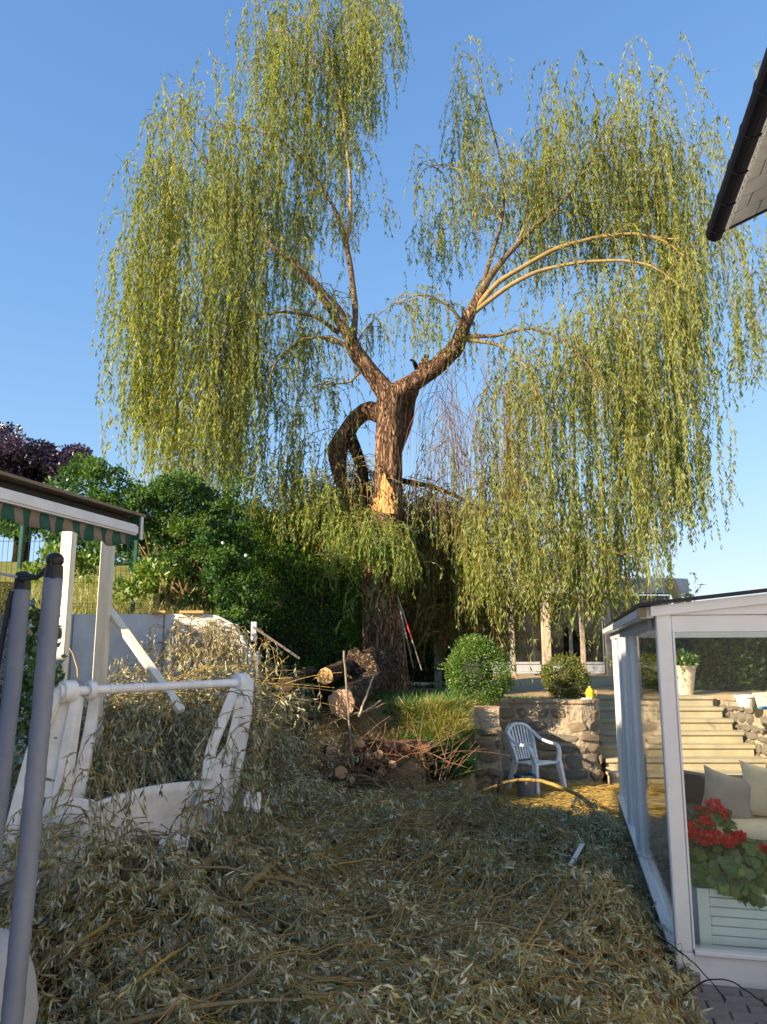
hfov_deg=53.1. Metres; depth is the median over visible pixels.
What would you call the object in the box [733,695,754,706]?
flower pot
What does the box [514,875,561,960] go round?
cut branch
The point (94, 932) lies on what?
cut branch
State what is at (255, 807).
plastic scrap
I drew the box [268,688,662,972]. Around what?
ground
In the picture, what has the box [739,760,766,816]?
throw pillow
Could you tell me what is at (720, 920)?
planter box
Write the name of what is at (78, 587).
lawn grass
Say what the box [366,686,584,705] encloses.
terrace grass
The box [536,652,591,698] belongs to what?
boxwood bush
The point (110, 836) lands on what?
plastic scrap
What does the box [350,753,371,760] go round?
cut log
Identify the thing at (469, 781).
earth bank
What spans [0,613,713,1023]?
cut willow branches
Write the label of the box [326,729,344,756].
cut branch
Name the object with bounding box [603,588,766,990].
conservatory
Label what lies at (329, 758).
cut branch
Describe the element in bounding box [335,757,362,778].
cut log
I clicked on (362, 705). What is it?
cut branch
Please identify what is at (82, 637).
garden wall
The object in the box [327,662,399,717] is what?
cut log
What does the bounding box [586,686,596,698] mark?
watering jug
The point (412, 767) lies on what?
brick bench
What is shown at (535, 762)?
garden chair
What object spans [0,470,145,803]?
garden awning
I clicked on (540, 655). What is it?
pool house
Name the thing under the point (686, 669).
flower pot
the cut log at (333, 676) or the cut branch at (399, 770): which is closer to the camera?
the cut branch at (399, 770)
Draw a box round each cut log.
[279,666,317,691]
[311,667,332,710]
[317,658,354,684]
[319,745,334,754]
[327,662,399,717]
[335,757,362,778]
[340,784,366,793]
[343,646,398,684]
[349,776,369,782]
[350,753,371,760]
[357,739,383,747]
[363,750,382,760]
[367,766,385,774]
[380,760,395,768]
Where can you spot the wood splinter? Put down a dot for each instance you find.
(578, 850)
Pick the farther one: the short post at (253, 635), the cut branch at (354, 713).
the short post at (253, 635)
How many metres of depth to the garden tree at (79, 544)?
23.95 m
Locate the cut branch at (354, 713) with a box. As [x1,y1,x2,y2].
[353,700,380,714]
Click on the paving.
(741, 1006)
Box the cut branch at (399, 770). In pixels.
[359,757,433,788]
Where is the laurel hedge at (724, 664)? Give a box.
[675,638,766,690]
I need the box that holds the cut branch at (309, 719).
[298,716,314,744]
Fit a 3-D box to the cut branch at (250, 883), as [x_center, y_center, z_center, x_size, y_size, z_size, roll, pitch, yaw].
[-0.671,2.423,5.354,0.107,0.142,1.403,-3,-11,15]
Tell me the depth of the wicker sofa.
6.72 m
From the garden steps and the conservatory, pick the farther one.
the garden steps
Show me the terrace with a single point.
(602, 684)
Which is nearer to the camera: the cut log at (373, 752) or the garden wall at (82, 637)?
the cut log at (373, 752)
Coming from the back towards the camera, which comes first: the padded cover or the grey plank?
the grey plank
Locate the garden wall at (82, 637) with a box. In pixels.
[0,611,254,769]
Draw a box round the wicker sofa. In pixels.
[684,770,766,842]
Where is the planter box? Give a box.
[691,879,766,949]
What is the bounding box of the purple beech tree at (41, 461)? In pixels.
[0,421,93,561]
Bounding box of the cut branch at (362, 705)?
[358,676,373,716]
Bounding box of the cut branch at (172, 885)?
[154,790,321,901]
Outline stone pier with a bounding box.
[471,727,503,797]
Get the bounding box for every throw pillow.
[701,765,752,818]
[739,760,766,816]
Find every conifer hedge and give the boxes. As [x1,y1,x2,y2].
[239,503,369,698]
[361,568,463,687]
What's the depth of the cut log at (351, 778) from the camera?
8.37 m
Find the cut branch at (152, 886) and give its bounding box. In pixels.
[100,880,166,890]
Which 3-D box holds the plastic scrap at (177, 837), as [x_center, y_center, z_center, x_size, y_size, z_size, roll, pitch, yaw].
[-1.445,2.286,5.271,0.203,0.149,0.114,0,-10,0]
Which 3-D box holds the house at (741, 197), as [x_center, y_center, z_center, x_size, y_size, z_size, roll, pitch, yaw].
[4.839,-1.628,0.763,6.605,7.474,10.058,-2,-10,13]
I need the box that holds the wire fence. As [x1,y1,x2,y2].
[0,510,141,613]
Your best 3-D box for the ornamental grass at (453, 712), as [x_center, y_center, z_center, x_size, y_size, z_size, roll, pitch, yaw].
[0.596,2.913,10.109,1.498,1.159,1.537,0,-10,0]
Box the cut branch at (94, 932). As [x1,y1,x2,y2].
[37,863,192,964]
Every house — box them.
[450,576,688,675]
[705,48,766,241]
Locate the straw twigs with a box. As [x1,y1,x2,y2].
[482,779,622,821]
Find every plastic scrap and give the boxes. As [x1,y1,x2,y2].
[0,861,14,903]
[104,832,114,841]
[157,833,189,856]
[243,792,261,811]
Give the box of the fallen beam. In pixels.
[110,606,184,713]
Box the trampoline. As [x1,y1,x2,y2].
[0,552,63,1023]
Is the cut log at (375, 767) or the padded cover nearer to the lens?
the padded cover
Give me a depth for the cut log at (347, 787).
8.35 m
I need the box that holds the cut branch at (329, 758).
[294,745,338,765]
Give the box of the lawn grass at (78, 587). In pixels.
[0,573,223,614]
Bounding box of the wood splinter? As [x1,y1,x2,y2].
[568,843,583,866]
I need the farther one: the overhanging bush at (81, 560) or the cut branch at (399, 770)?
the overhanging bush at (81, 560)
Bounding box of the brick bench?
[352,739,430,795]
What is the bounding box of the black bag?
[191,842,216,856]
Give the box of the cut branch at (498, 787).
[495,780,499,808]
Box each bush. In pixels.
[16,540,176,608]
[57,451,270,635]
[437,633,516,705]
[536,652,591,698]
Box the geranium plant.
[687,798,766,910]
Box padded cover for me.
[0,928,38,1023]
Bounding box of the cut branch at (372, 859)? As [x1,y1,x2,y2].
[326,858,479,877]
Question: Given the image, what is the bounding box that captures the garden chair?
[505,722,566,795]
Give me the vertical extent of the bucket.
0.315 m
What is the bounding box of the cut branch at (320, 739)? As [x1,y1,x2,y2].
[311,702,386,752]
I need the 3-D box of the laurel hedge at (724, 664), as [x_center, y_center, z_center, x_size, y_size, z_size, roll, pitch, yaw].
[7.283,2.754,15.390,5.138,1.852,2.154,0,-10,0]
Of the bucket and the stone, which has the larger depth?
the stone
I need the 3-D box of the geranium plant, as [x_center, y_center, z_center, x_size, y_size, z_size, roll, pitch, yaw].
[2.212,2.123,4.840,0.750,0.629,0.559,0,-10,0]
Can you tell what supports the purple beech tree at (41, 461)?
on the raised lawn at (122, 569)
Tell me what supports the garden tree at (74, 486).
on the raised lawn at (122, 569)
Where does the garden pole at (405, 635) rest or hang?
on the terrace
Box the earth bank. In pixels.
[273,710,476,805]
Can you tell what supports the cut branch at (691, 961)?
on the paving
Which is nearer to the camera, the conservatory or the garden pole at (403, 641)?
the conservatory
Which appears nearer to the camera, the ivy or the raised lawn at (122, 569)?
the ivy
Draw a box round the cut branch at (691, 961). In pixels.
[645,931,726,999]
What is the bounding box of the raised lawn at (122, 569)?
[0,562,278,708]
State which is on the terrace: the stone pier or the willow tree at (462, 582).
the willow tree at (462, 582)
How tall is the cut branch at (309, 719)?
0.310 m
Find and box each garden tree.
[0,472,90,561]
[34,506,132,565]
[77,510,155,567]
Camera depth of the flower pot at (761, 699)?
11.30 m
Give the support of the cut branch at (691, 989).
on the paving
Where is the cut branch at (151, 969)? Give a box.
[100,921,255,1014]
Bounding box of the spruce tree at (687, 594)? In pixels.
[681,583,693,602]
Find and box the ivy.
[0,598,77,801]
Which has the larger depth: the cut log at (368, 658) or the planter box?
the cut log at (368, 658)
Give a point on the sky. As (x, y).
(79, 79)
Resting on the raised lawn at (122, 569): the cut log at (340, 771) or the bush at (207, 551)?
the bush at (207, 551)
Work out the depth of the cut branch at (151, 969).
3.61 m
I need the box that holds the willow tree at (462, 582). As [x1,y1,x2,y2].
[90,0,766,694]
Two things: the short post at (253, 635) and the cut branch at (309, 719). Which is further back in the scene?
the short post at (253, 635)
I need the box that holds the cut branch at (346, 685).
[343,651,353,771]
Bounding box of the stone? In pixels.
[470,706,500,725]
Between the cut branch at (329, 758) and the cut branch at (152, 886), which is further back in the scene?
the cut branch at (329, 758)
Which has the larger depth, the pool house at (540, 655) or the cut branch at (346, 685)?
the pool house at (540, 655)
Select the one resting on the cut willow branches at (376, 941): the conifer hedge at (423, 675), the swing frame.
the swing frame
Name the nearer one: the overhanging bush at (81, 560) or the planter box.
the planter box
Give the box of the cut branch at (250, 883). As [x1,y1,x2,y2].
[237,838,317,899]
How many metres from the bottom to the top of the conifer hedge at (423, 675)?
3.395 m
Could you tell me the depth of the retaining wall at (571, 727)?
11.53 m
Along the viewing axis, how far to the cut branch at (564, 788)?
8.92 m
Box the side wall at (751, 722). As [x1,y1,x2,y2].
[718,700,766,767]
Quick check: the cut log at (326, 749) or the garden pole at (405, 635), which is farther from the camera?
the garden pole at (405, 635)
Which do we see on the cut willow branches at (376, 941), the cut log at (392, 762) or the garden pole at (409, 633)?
the cut log at (392, 762)
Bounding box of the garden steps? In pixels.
[577,695,766,785]
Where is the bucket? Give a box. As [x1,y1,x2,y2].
[514,773,536,799]
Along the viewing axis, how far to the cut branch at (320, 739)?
8.72 m
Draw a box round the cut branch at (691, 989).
[683,979,766,1004]
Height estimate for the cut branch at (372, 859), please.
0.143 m
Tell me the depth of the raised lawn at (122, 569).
16.07 m
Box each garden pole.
[397,597,421,670]
[397,600,413,668]
[400,615,407,665]
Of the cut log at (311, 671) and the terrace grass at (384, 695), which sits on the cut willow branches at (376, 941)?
the cut log at (311, 671)
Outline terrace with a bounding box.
[288,674,766,724]
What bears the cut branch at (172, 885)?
on the cut willow branches at (376, 941)
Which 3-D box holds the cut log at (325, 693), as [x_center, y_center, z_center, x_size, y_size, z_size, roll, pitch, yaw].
[-0.869,2.496,10.777,0.283,0.618,0.524,-2,-10,12]
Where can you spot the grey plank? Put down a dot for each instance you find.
(279, 644)
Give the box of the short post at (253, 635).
[251,622,256,641]
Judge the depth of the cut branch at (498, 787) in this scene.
8.89 m
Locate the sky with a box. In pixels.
[0,0,766,603]
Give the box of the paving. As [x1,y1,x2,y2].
[648,982,766,1023]
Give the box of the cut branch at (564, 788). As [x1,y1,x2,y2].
[458,778,592,808]
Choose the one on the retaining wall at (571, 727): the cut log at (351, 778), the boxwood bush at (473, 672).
the boxwood bush at (473, 672)
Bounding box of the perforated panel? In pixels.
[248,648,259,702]
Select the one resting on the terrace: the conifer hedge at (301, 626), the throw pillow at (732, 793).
the conifer hedge at (301, 626)
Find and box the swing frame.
[0,673,253,899]
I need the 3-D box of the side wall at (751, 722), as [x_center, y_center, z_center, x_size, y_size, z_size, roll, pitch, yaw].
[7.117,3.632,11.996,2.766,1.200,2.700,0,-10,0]
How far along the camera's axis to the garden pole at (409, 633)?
12.64 m
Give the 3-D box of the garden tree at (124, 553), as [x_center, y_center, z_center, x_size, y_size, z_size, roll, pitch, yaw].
[-7.152,1.133,22.150,3.388,2.346,2.351,0,-10,0]
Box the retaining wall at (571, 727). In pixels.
[473,694,603,786]
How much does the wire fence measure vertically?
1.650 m
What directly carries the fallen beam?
attached to the garden awning
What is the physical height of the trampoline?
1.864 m
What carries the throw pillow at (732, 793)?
on the wicker sofa
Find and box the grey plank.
[252,626,299,658]
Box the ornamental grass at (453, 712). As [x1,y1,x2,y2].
[375,689,482,780]
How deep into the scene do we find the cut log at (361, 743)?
8.89 m
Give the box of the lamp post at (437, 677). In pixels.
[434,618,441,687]
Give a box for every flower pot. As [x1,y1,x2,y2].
[676,648,699,694]
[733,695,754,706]
[752,693,766,706]

